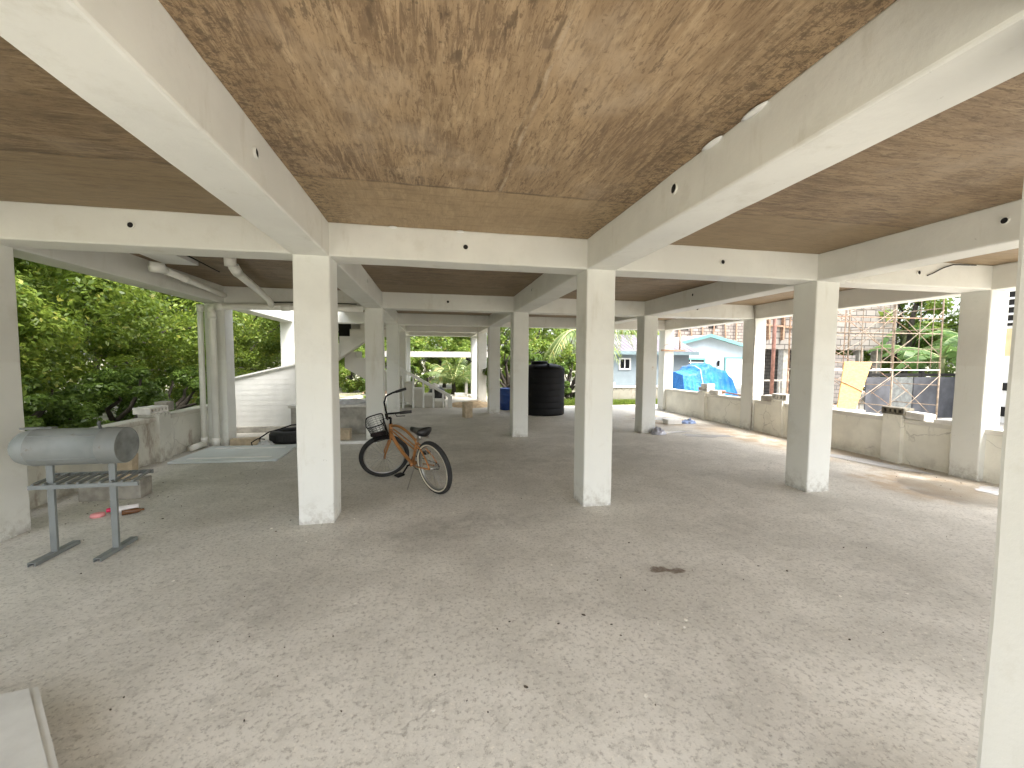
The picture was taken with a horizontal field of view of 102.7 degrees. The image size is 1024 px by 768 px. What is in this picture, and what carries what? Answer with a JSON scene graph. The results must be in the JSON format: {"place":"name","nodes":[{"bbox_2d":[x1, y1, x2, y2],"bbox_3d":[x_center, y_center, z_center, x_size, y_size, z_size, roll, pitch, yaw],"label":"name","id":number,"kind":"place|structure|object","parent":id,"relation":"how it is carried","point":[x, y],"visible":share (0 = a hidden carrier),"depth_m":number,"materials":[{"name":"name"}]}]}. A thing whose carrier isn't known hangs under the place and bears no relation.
{"place":"outdoors","nodes":[
{"label":"outdoors","id":0,"kind":"place"},
{"bbox_2d":[428,383,445,398],"bbox_3d":[-2.699,0.289,14.694,0.650,0.669,0.667,0,3,-11],"label":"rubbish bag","id":1,"kind":"object","parent":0,"point":[438,394],"visible":0.51,"depth_m":14.47,"materials":[{"name":"plastic"}]},
{"bbox_2d":[454,393,466,396],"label":"stone slab","id":2,"kind":"structure","parent":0,"point":[459,394],"depth_m":16.72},
{"bbox_2d":[341,394,656,407],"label":"path","id":3,"kind":"structure","parent":0,"point":[461,399],"depth_m":15.53,"materials":[{"name":"concrete"}]},
{"bbox_2d":[468,394,476,397],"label":"stone slab","id":4,"kind":"structure","parent":3,"relation":"on","point":[472,395],"depth_m":16.25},
{"bbox_2d":[500,388,509,409],"bbox_3d":[-0.117,0.445,12.297,0.570,0.640,0.570,0,3,-11],"label":"plastic barrel","id":5,"kind":"object","parent":3,"relation":"on","point":[504,398],"visible":0.51,"depth_m":12.05,"materials":[{"name":"plastic"}]},
{"bbox_2d":[0,402,998,767],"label":"floor","id":6,"kind":"structure","parent":0,"point":[494,572],"depth_m":2.43,"materials":[{"name":"concrete"}]},
{"bbox_2d":[0,687,58,767],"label":"concrete step","id":7,"kind":"object","parent":6,"relation":"on","point":[25,740],"visible":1,"depth_m":1.50,"materials":[{"name":"concrete"}]},
{"bbox_2d":[7,421,153,566],"bbox_3d":[-3.275,0.781,3.155,0.810,1.019,0.466,0,3,-11],"label":"barrel grill","id":8,"kind":"object","parent":6,"relation":"on","point":[49,448],"visible":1,"depth_m":3.05,"materials":[{"name":"grey metal"}]},
{"bbox_2d":[78,475,151,501],"bbox_3d":[-4.225,1.112,4.377,0.550,0.200,0.200,0,4,-13],"label":"concrete block","id":9,"kind":"object","parent":6,"relation":"on","point":[143,488],"depth_m":4.31,"materials":[{"name":"concrete"}]},
{"bbox_2d":[117,453,138,478],"bbox_3d":[-4.118,0.878,4.394,0.152,0.266,0.100,0,3,-11],"label":"brick","id":10,"kind":"object","parent":9,"relation":"on","point":[132,464],"visible":0.36,"depth_m":4.35,"materials":[{"name":"brick"}]},
{"bbox_2d":[27,404,208,508],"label":"boundary wall","id":11,"kind":"structure","parent":6,"relation":"on","point":[165,436],"depth_m":5.79,"materials":[{"name":"concrete"}]},
{"bbox_2d":[132,405,167,414],"bbox_3d":[-5.166,0.369,5.865,0.220,0.090,0.360,0,3,-7],"label":"vent block","id":12,"kind":"object","parent":11,"relation":"on","point":[149,410],"depth_m":5.76,"materials":[{"name":"concrete"}]},
{"bbox_2d":[154,401,173,410],"bbox_3d":[-5.195,0.329,6.122,0.160,0.140,0.180,0,3,-11],"label":"block","id":13,"kind":"object","parent":11,"relation":"on","point":[170,404],"depth_m":6.09,"materials":[{"name":"concrete"}]},
{"bbox_2d":[122,508,143,515],"bbox_3d":[-3.632,1.217,3.929,0.160,0.049,0.050,-3,5,-43],"label":"glass bottle","id":14,"kind":"object","parent":6,"relation":"on","point":[130,511],"visible":1,"depth_m":3.91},
{"bbox_2d":[167,444,296,463],"bbox_3d":[-4.220,1.072,6.365,1.420,0.034,1.140,0,3,-11],"label":"door panel","id":15,"kind":"structure","parent":6,"relation":"on","point":[242,453],"depth_m":6.22,"materials":[{"name":"white paint"}]},
{"bbox_2d":[230,437,259,445],"bbox_3d":[-4.586,0.989,7.052,0.420,0.120,0.165,-1,4,-23],"label":"timber block","id":16,"kind":"object","parent":6,"relation":"on","point":[241,441],"depth_m":6.99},
{"bbox_2d":[235,363,295,432],"bbox_3d":[-4.973,0.264,8.431,1.283,1.398,0.450,0,3,-11],"label":"siding screen","id":17,"kind":"object","parent":6,"relation":"on","point":[264,399],"visible":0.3,"depth_m":8.27,"materials":[{"name":"white paint"}]},
{"bbox_2d":[257,440,274,444],"bbox_3d":[-4.205,0.998,6.984,0.287,0.108,0.207,0,3,-11],"label":"rag","id":18,"kind":"object","parent":6,"relation":"on","point":[266,442],"visible":0.76,"depth_m":6.95,"materials":[{"name":"grey fabric"}]},
{"bbox_2d":[269,427,296,443],"bbox_3d":[-3.982,0.927,7.402,0.706,0.210,0.706,0,3,-11],"label":"car tyre","id":19,"kind":"object","parent":6,"relation":"on","point":[288,435],"visible":0.6,"depth_m":7.10,"materials":[{"name":"rubber"}]},
{"bbox_2d":[260,424,295,437],"bbox_3d":[-4.110,0.875,7.287,0.742,0.317,0.119,-1,4,-27],"label":"hose","id":20,"kind":"object","parent":19,"relation":"on","point":[277,429],"visible":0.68,"depth_m":7.29,"materials":[{"name":"black plastic"}]},
{"bbox_2d":[288,399,365,433],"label":"platform","id":21,"kind":"structure","parent":6,"relation":"on","point":[353,416],"depth_m":8.10,"materials":[{"name":"concrete"}]},
{"bbox_2d":[339,398,365,403],"bbox_3d":[-3.377,0.336,8.298,0.852,0.099,0.442,0,3,-11],"label":"concrete slab","id":22,"kind":"object","parent":21,"relation":"on","point":[352,401],"visible":0.66,"depth_m":8.19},
{"bbox_2d":[340,428,351,439],"bbox_3d":[-3.163,0.927,7.590,0.340,0.200,0.200,0,3,-11],"label":"stone block","id":23,"kind":"object","parent":6,"relation":"on","point":[345,433],"depth_m":7.51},
{"bbox_2d":[340,440,376,443],"bbox_3d":[-3.025,1.031,7.194,1.250,0.050,0.090,0,3,-11],"label":"plank","id":24,"kind":"object","parent":6,"relation":"on","point":[355,442],"visible":0.26,"depth_m":7.20,"materials":[{"name":"white paint"}]},
{"bbox_2d":[359,387,451,493],"bbox_3d":[-1.240,0.655,4.696,0.582,1.158,1.401,-3,5,-41],"label":"bicycle","id":25,"kind":"object","parent":6,"relation":"on","point":[397,440],"visible":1,"depth_m":4.79,"materials":[{"name":"orange metal"}]},
{"bbox_2d":[447,400,486,407],"bbox_3d":[-1.306,0.631,13.457,1.700,0.154,1.800,0,3,-11],"label":"sand heap","id":26,"kind":"object","parent":6,"relation":"on","point":[478,404],"visible":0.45,"depth_m":13.03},
{"bbox_2d":[462,401,472,417],"bbox_3d":[-1.151,0.661,10.582,0.200,0.400,0.200,-2,4,-31],"label":"concrete block","id":27,"kind":"object","parent":6,"relation":"on","point":[467,409],"depth_m":10.51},
{"bbox_2d":[29,424,946,721],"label":"floor litter","id":28,"kind":"object","parent":6,"relation":"on","point":[497,628],"visible":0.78,"depth_m":2.35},
{"bbox_2d":[0,0,1023,767],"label":"stilt house","id":29,"kind":"structure","parent":6,"relation":"on","point":[312,176],"depth_m":2.56,"materials":[{"name":"paint"}]},
{"bbox_2d":[528,361,564,415],"bbox_3d":[0.869,0.090,11.394,1.170,1.470,1.170,0,3,-11],"label":"water tank","id":30,"kind":"object","parent":6,"relation":"on","point":[546,380],"visible":0.79,"depth_m":10.88,"materials":[{"name":"black plastic"}]},
{"bbox_2d":[172,499,985,767],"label":"floor chips","id":31,"kind":"object","parent":6,"relation":"on","point":[645,694],"visible":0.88,"depth_m":2.37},
{"bbox_2d":[632,417,680,419],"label":"puddle","id":32,"kind":"object","parent":6,"relation":"on","point":[659,418],"visible":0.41,"depth_m":10.59,"materials":[{"name":"grey liquid"}]},
{"bbox_2d":[651,426,665,434],"bbox_3d":[2.984,0.937,8.363,0.328,0.163,0.262,0,3,-11],"label":"plastic bag","id":33,"kind":"object","parent":6,"relation":"on","point":[656,430],"visible":1,"depth_m":8.29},
{"bbox_2d":[663,418,681,424],"bbox_3d":[3.793,0.887,9.709,0.360,0.120,0.240,0,3,-11],"label":"carton","id":34,"kind":"object","parent":6,"relation":"on","point":[671,421],"visible":1,"depth_m":9.61,"materials":[{"name":"cardboard"}]},
{"bbox_2d":[666,430,688,432],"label":"puddle","id":35,"kind":"object","parent":6,"relation":"on","point":[678,431],"visible":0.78,"depth_m":8.66,"materials":[{"name":"grey liquid"}]},
{"bbox_2d":[682,418,695,423],"bbox_3d":[4.229,0.871,9.844,0.414,0.134,0.283,0,3,-11],"label":"striped bag","id":36,"kind":"object","parent":6,"relation":"on","point":[687,421],"visible":0.85,"depth_m":9.77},
{"bbox_2d":[684,434,734,437],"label":"puddle","id":37,"kind":"object","parent":6,"relation":"on","point":[700,435],"visible":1,"depth_m":8.21,"materials":[{"name":"grey liquid"}]},
{"bbox_2d":[665,388,1002,484],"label":"boundary wall","id":38,"kind":"structure","parent":6,"relation":"on","point":[894,438],"depth_m":6.55,"materials":[{"name":"concrete"}]},
{"bbox_2d":[698,387,713,391],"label":"vent block","id":39,"kind":"object","parent":38,"relation":"on","point":[706,389],"depth_m":10.45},
{"bbox_2d":[701,384,714,386],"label":"block","id":40,"kind":"object","parent":38,"relation":"on","point":[707,385],"depth_m":10.37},
{"bbox_2d":[709,390,723,394],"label":"block","id":41,"kind":"object","parent":38,"relation":"on","point":[718,392],"depth_m":10.08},
{"bbox_2d":[720,390,740,395],"bbox_3d":[5.253,0.227,9.668,0.100,0.098,1.051,0,3,-11],"label":"rusty pipe","id":42,"kind":"object","parent":38,"relation":"on","point":[724,392],"visible":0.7,"depth_m":9.86,"materials":[{"name":"metal"}]},
{"bbox_2d":[761,395,773,400],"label":"block","id":43,"kind":"object","parent":38,"relation":"on","point":[766,397],"depth_m":8.50,"materials":[{"name":"concrete"}]},
{"bbox_2d":[772,393,788,400],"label":"vent block","id":44,"kind":"object","parent":38,"relation":"on","point":[780,396],"depth_m":8.23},
{"bbox_2d":[881,406,914,414],"bbox_3d":[5.803,0.400,6.169,0.200,0.100,0.300,0,3,-11],"label":"vent block","id":45,"kind":"object","parent":38,"relation":"on","point":[895,410],"depth_m":6.14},
{"bbox_2d":[905,411,935,420],"bbox_3d":[5.893,0.465,5.915,0.223,0.117,0.243,0,3,-11],"label":"block","id":46,"kind":"object","parent":38,"relation":"on","point":[921,416],"depth_m":5.84,"materials":[{"name":"concrete"}]},
{"bbox_2d":[933,419,951,424],"bbox_3d":[5.997,0.514,5.535,0.420,0.050,0.290,0,3,-11],"label":"rubble slab","id":47,"kind":"object","parent":38,"relation":"on","point":[945,421],"depth_m":5.53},
{"bbox_2d":[830,454,935,474],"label":"puddle","id":48,"kind":"object","parent":6,"relation":"on","point":[872,462],"visible":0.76,"depth_m":6.05,"materials":[{"name":"grey liquid"}]},
{"bbox_2d":[975,486,998,495],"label":"puddle","id":49,"kind":"object","parent":6,"relation":"on","point":[992,490],"visible":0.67,"depth_m":4.84,"materials":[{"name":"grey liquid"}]},
{"bbox_2d":[50,360,955,423],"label":"ground","id":50,"kind":"structure","parent":0,"point":[341,395],"depth_m":19.50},
{"bbox_2d":[21,374,101,430],"bbox_3d":[-6.072,0.629,4.904,1.703,1.480,1.577,2,4,23],"label":"shrub","id":51,"kind":"object","parent":50,"relation":"on","point":[37,405],"visible":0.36,"depth_m":5.10,"materials":[{"name":"green plant"}]},
{"bbox_2d":[25,268,100,365],"bbox_3d":[-11.031,-2.408,7.036,6.421,7.256,6.019,-3,5,-44],"label":"broadleaf tree","id":52,"kind":"object","parent":50,"relation":"on","point":[33,280],"depth_m":8.46,"materials":[{"name":"green plant"}]},
{"bbox_2d":[14,257,180,418],"bbox_3d":[-7.638,-1.311,5.519,5.134,5.312,4.977,0,3,-11],"label":"broadleaf tree","id":53,"kind":"object","parent":50,"relation":"on","point":[39,345],"visible":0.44,"depth_m":5.76,"materials":[{"name":"green plant"}]},
{"bbox_2d":[43,367,176,427],"bbox_3d":[-6.250,0.508,6.350,1.660,1.558,1.793,-1,4,-27],"label":"shrub","id":54,"kind":"object","parent":50,"relation":"on","point":[150,393],"visible":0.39,"depth_m":6.12,"materials":[{"name":"green plant"}]},
{"bbox_2d":[67,279,196,388],"bbox_3d":[-11.869,-2.882,11.919,6.320,7.619,6.742,-2,4,-34],"label":"broadleaf tree","id":55,"kind":"object","parent":50,"relation":"on","point":[98,367],"depth_m":11.98,"materials":[{"name":"green plant"}]},
{"bbox_2d":[14,258,262,416],"bbox_3d":[-8.383,-2.167,8.867,5.404,6.606,5.811,0,3,-11],"label":"broadleaf tree","id":56,"kind":"object","parent":50,"relation":"on","point":[152,349],"visible":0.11,"depth_m":8.19,"materials":[{"name":"green plant"}]},
{"bbox_2d":[112,365,207,420],"bbox_3d":[-6.616,0.407,7.998,1.660,1.558,1.793,4,5,43],"label":"shrub","id":57,"kind":"object","parent":50,"relation":"on","point":[192,383],"visible":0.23,"depth_m":7.99,"materials":[{"name":"green plant"}]},
{"bbox_2d":[118,287,280,405],"bbox_3d":[-8.288,-1.679,11.584,5.134,5.312,4.976,3,4,39],"label":"broadleaf tree","id":58,"kind":"object","parent":50,"relation":"on","point":[269,339],"visible":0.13,"depth_m":10.79,"materials":[{"name":"green plant"}]},
{"bbox_2d":[168,313,273,391],"bbox_3d":[-12.865,-3.317,17.288,7.701,7.968,7.465,-3,5,-41],"label":"broadleaf tree","id":59,"kind":"object","parent":50,"relation":"on","point":[234,321],"visible":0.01,"depth_m":16.55,"materials":[{"name":"green plant"}]},
{"bbox_2d":[178,304,280,375],"bbox_3d":[-9.384,-2.574,15.543,5.811,6.606,5.404,-3,5,-41],"label":"broadleaf tree","id":60,"kind":"object","parent":50,"relation":"on","point":[254,342],"visible":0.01,"depth_m":13.89,"materials":[{"name":"green plant"}]},
{"bbox_2d":[338,340,364,392],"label":"broadleaf tree","id":61,"kind":"object","parent":50,"relation":"on","point":[350,384],"visible":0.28,"depth_m":19.20,"materials":[{"name":"green plant"}]},
{"bbox_2d":[338,331,385,387],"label":"broadleaf tree","id":62,"kind":"object","parent":50,"relation":"on","point":[342,360],"visible":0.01,"depth_m":21.48,"materials":[{"name":"green plant"}]},
{"bbox_2d":[358,369,386,394],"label":"shrub","id":63,"kind":"object","parent":50,"relation":"on","point":[362,388],"visible":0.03,"depth_m":17.30,"materials":[{"name":"green plant"}]},
{"bbox_2d":[357,336,439,374],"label":"broadleaf tree","id":64,"kind":"object","parent":50,"relation":"on","point":[414,344],"visible":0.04,"depth_m":20.67,"materials":[{"name":"green plant"}]},
{"bbox_2d":[385,340,418,370],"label":"broadleaf tree","id":65,"kind":"object","parent":50,"relation":"on","point":[386,358],"visible":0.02,"depth_m":19.73,"materials":[{"name":"green plant"}]},
{"bbox_2d":[410,364,426,386],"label":"shrub","id":66,"kind":"object","parent":50,"relation":"on","point":[414,371],"visible":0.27,"depth_m":17.40,"materials":[{"name":"green plant"}]},
{"bbox_2d":[410,341,449,389],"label":"broadleaf tree","id":67,"kind":"object","parent":50,"relation":"on","point":[429,363],"visible":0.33,"depth_m":20.42,"materials":[{"name":"green plant"}]},
{"bbox_2d":[385,351,487,357],"bbox_3d":[-3.096,-0.477,18.248,5.000,1.920,0.150,0,3,-11],"label":"rail frame","id":68,"kind":"object","parent":50,"relation":"on","point":[436,354],"visible":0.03,"depth_m":18.09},
{"bbox_2d":[426,357,470,393],"bbox_3d":[-2.556,-0.354,17.763,2.339,1.875,2.480,-3,4,-40],"label":"shrub","id":69,"kind":"object","parent":50,"relation":"on","point":[445,376],"visible":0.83,"depth_m":17.61,"materials":[{"name":"green plant"}]},
{"bbox_2d":[410,335,487,387],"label":"broadleaf tree","id":70,"kind":"object","parent":50,"relation":"on","point":[445,343],"visible":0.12,"depth_m":21.12,"materials":[{"name":"green plant"}]},
{"bbox_2d":[442,339,470,391],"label":"broadleaf tree","id":71,"kind":"object","parent":50,"relation":"on","point":[453,360],"visible":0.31,"depth_m":20.00,"materials":[{"name":"green plant"}]},
{"bbox_2d":[465,378,467,394],"bbox_3d":[-1.968,0.186,17.587,0.120,0.900,0.120,0,3,-11],"label":"post","id":72,"kind":"object","parent":50,"relation":"on","point":[466,387],"visible":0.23,"depth_m":17.53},
{"bbox_2d":[448,327,541,377],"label":"broadleaf tree","id":73,"kind":"object","parent":50,"relation":"on","point":[504,337],"visible":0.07,"depth_m":22.01,"materials":[{"name":"green plant"}]},
{"bbox_2d":[482,345,509,391],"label":"shrub","id":74,"kind":"object","parent":50,"relation":"on","point":[506,381],"visible":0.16,"depth_m":14.53,"materials":[{"name":"green plant"}]},
{"bbox_2d":[487,340,509,386],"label":"broadleaf tree","id":75,"kind":"object","parent":50,"relation":"on","point":[502,353],"visible":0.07,"depth_m":19.95,"materials":[{"name":"green plant"}]},
{"bbox_2d":[502,348,541,371],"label":"shrub","id":76,"kind":"object","parent":50,"relation":"on","point":[536,357],"visible":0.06,"depth_m":15.11,"materials":[{"name":"green plant"}]},
{"bbox_2d":[487,327,572,365],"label":"broadleaf tree","id":77,"kind":"object","parent":50,"relation":"on","point":[548,339],"visible":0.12,"depth_m":24.25,"materials":[{"name":"green plant"}]},
{"bbox_2d":[424,389,657,405],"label":"grass","id":78,"kind":"structure","parent":50,"relation":"on","point":[568,402],"depth_m":14.13,"materials":[{"name":"green plant"}]},
{"bbox_2d":[560,357,575,399],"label":"shrub","id":79,"kind":"object","parent":50,"relation":"on","point":[568,388],"visible":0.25,"depth_m":15.21,"materials":[{"name":"green plant"}]},
{"bbox_2d":[532,328,614,378],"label":"broadleaf tree","id":80,"kind":"object","parent":50,"relation":"on","point":[560,359],"visible":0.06,"depth_m":28.89,"materials":[{"name":"green plant"}]},
{"bbox_2d":[542,329,622,363],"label":"coconut palm","id":81,"kind":"object","parent":50,"relation":"on","point":[565,337],"visible":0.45,"depth_m":15.74,"materials":[{"name":"green plant"}]},
{"bbox_2d":[570,329,636,354],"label":"coconut palm","id":82,"kind":"object","parent":50,"relation":"on","point":[623,331],"visible":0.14,"depth_m":17.76,"materials":[{"name":"green plant"}]},
{"bbox_2d":[617,330,658,334],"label":"broadleaf tree","id":83,"kind":"object","parent":50,"relation":"on","point":[621,333],"visible":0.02,"depth_m":32.06,"materials":[{"name":"green plant"}]},
{"bbox_2d":[659,322,743,342],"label":"block building","id":84,"kind":"structure","parent":50,"relation":"on","point":[733,331],"depth_m":37.35,"materials":[{"name":"brick"}]},
{"bbox_2d":[80,298,959,366],"label":"sky","id":85,"kind":"structure","parent":0,"point":[957,300],"materials":[{"name":"white"}]},
{"bbox_2d":[573,334,698,384],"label":"house","id":86,"kind":"structure","parent":0,"point":[624,371],"depth_m":20.52,"materials":[{"name":"paint"}]},
{"bbox_2d":[619,358,630,369],"bbox_3d":[5.606,-1.002,20.378,0.630,0.590,0.080,0,3,-11],"label":"window","id":87,"kind":"structure","parent":86,"relation":"in","point":[625,364],"depth_m":20.37,"materials":[{"name":"white paint"}]},
{"bbox_2d":[565,380,1003,428],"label":"yard","id":88,"kind":"structure","parent":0,"point":[861,407],"depth_m":15.30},
{"bbox_2d":[613,385,657,400],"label":"boundary wall","id":89,"kind":"structure","parent":88,"relation":"on","point":[622,392],"depth_m":14.62,"materials":[{"name":"concrete"}]},
{"bbox_2d":[672,363,737,396],"bbox_3d":[6.914,-0.040,15.191,2.182,1.497,1.894,0,3,-11],"label":"tarp cover","id":90,"kind":"object","parent":88,"relation":"on","point":[692,377],"visible":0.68,"depth_m":14.53,"materials":[{"name":"blue plastic"}]},
{"bbox_2d":[675,334,742,383],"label":"gable house","id":91,"kind":"structure","parent":88,"relation":"on","point":[721,353],"depth_m":26.96,"materials":[{"name":"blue paint"}]},
{"bbox_2d":[689,358,705,363],"bbox_3d":[11.589,-1.219,26.605,2.100,0.920,0.090,0,3,-11],"label":"window","id":92,"kind":"structure","parent":91,"relation":"in","point":[691,360],"depth_m":26.66,"materials":[{"name":"white glass"}]},
{"bbox_2d":[724,357,741,383],"bbox_3d":[15.075,-0.855,27.287,2.100,1.850,0.090,0,3,-11],"label":"door","id":93,"kind":"structure","parent":91,"relation":"in","point":[732,365],"depth_m":27.20,"materials":[{"name":"white paint"}]},
{"bbox_2d":[769,318,776,394],"bbox_3d":[7.630,-1.344,11.942,0.200,4.500,0.200,0,3,-11],"label":"steel prop","id":94,"kind":"object","parent":88,"relation":"on","point":[773,350],"visible":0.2,"depth_m":11.95,"materials":[{"name":"metal"}]},
{"bbox_2d":[763,379,786,392],"bbox_3d":[7.641,0.391,12.326,1.550,1.050,0.040,0,3,-11],"label":"picket rail","id":95,"kind":"object","parent":88,"relation":"on","point":[778,380],"visible":0.13,"depth_m":12.38,"materials":[{"name":"concrete"}]},
{"bbox_2d":[835,408,864,411],"bbox_3d":[7.321,0.812,9.362,1.200,0.480,0.500,0,3,-11],"label":"block stack","id":96,"kind":"object","parent":88,"relation":"on","point":[860,410],"visible":0.14,"depth_m":9.29,"materials":[{"name":"concrete"}]},
{"bbox_2d":[837,361,871,408],"bbox_3d":[7.622,0.019,9.107,1.362,1.036,0.418,0,3,-11],"label":"plywood sheet","id":97,"kind":"object","parent":96,"relation":"on","point":[854,377],"visible":1,"depth_m":9.09,"materials":[{"name":"wood"}]},
{"bbox_2d":[838,351,869,361],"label":"broadleaf tree","id":98,"kind":"object","parent":88,"relation":"on","point":[851,354],"visible":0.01,"depth_m":18.90,"materials":[{"name":"green plant"}]},
{"bbox_2d":[786,299,944,418],"bbox_3d":[8.889,-1.291,10.351,3.366,4.600,1.156,0,3,-11],"label":"scaffold","id":99,"kind":"object","parent":88,"relation":"on","point":[893,333],"visible":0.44,"depth_m":10.12,"materials":[{"name":"metal"}]},
{"bbox_2d":[841,324,952,376],"bbox_3d":[14.801,-0.770,15.427,3.584,3.135,3.220,1,3,4],"label":"banana plant","id":100,"kind":"object","parent":88,"relation":"on","point":[885,340],"visible":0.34,"depth_m":14.98,"materials":[{"name":"green plant"}]},
{"bbox_2d":[835,297,960,393],"bbox_3d":[15.657,-2.590,16.617,5.616,6.807,5.701,2,4,18],"label":"broadleaf tree","id":101,"kind":"object","parent":88,"relation":"on","point":[886,366],"visible":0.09,"depth_m":15.73,"materials":[{"name":"green plant"}]},
{"bbox_2d":[864,368,954,417],"bbox_3d":[13.114,0.256,11.778,7.495,1.400,0.150,0,3,-11],"label":"yard fence","id":102,"kind":"object","parent":88,"relation":"on","point":[928,395],"visible":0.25,"depth_m":11.33,"materials":[{"name":"grey metal"}]},
{"bbox_2d":[900,302,918,376],"bbox_3d":[14.652,-1.534,15.029,1.280,4.639,0.231,-1,4,-19],"label":"bare trunk","id":103,"kind":"object","parent":88,"relation":"on","point":[912,321],"visible":0.24,"depth_m":14.96,"materials":[{"name":"brown plant"}]},
{"bbox_2d":[868,341,954,376],"bbox_3d":[13.752,-0.287,14.012,2.447,2.324,2.412,-1,4,-17],"label":"banana plant","id":104,"kind":"object","parent":88,"relation":"on","point":[905,355],"visible":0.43,"depth_m":13.43,"materials":[{"name":"green plant"}]},
{"bbox_2d":[882,341,957,376],"bbox_3d":[13.154,-0.176,12.764,2.779,2.245,2.529,-3,5,-43],"label":"banana plant","id":105,"kind":"object","parent":88,"relation":"on","point":[947,353],"visible":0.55,"depth_m":12.72,"materials":[{"name":"green plant"}]},
{"bbox_2d":[887,298,959,376],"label":"broadleaf tree","id":106,"kind":"object","parent":88,"relation":"on","point":[950,369],"visible":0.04,"depth_m":16.61,"materials":[{"name":"green plant"}]},
{"bbox_2d":[917,331,957,372],"bbox_3d":[15.147,-0.402,13.146,3.179,2.677,3.164,-1,4,-28],"label":"banana plant","id":107,"kind":"object","parent":88,"relation":"on","point":[950,336],"visible":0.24,"depth_m":13.62,"materials":[{"name":"green plant"}]},
{"bbox_2d":[763,304,897,403],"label":"block building","id":108,"kind":"structure","parent":0,"point":[781,352],"depth_m":14.73,"materials":[{"name":"concrete"}]},
{"bbox_2d":[1000,290,1015,422],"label":"white building","id":109,"kind":"structure","parent":0,"point":[1007,347],"depth_m":10.61,"materials":[{"name":"paint"}]},
{"bbox_2d":[1007,290,1015,325],"bbox_3d":[12.940,-1.935,9.866,0.067,0.950,1.900,0,3,-11],"label":"window","id":110,"kind":"structure","parent":109,"relation":"in","point":[1012,293],"depth_m":10.51,"materials":[{"name":"glass"}]}
]}

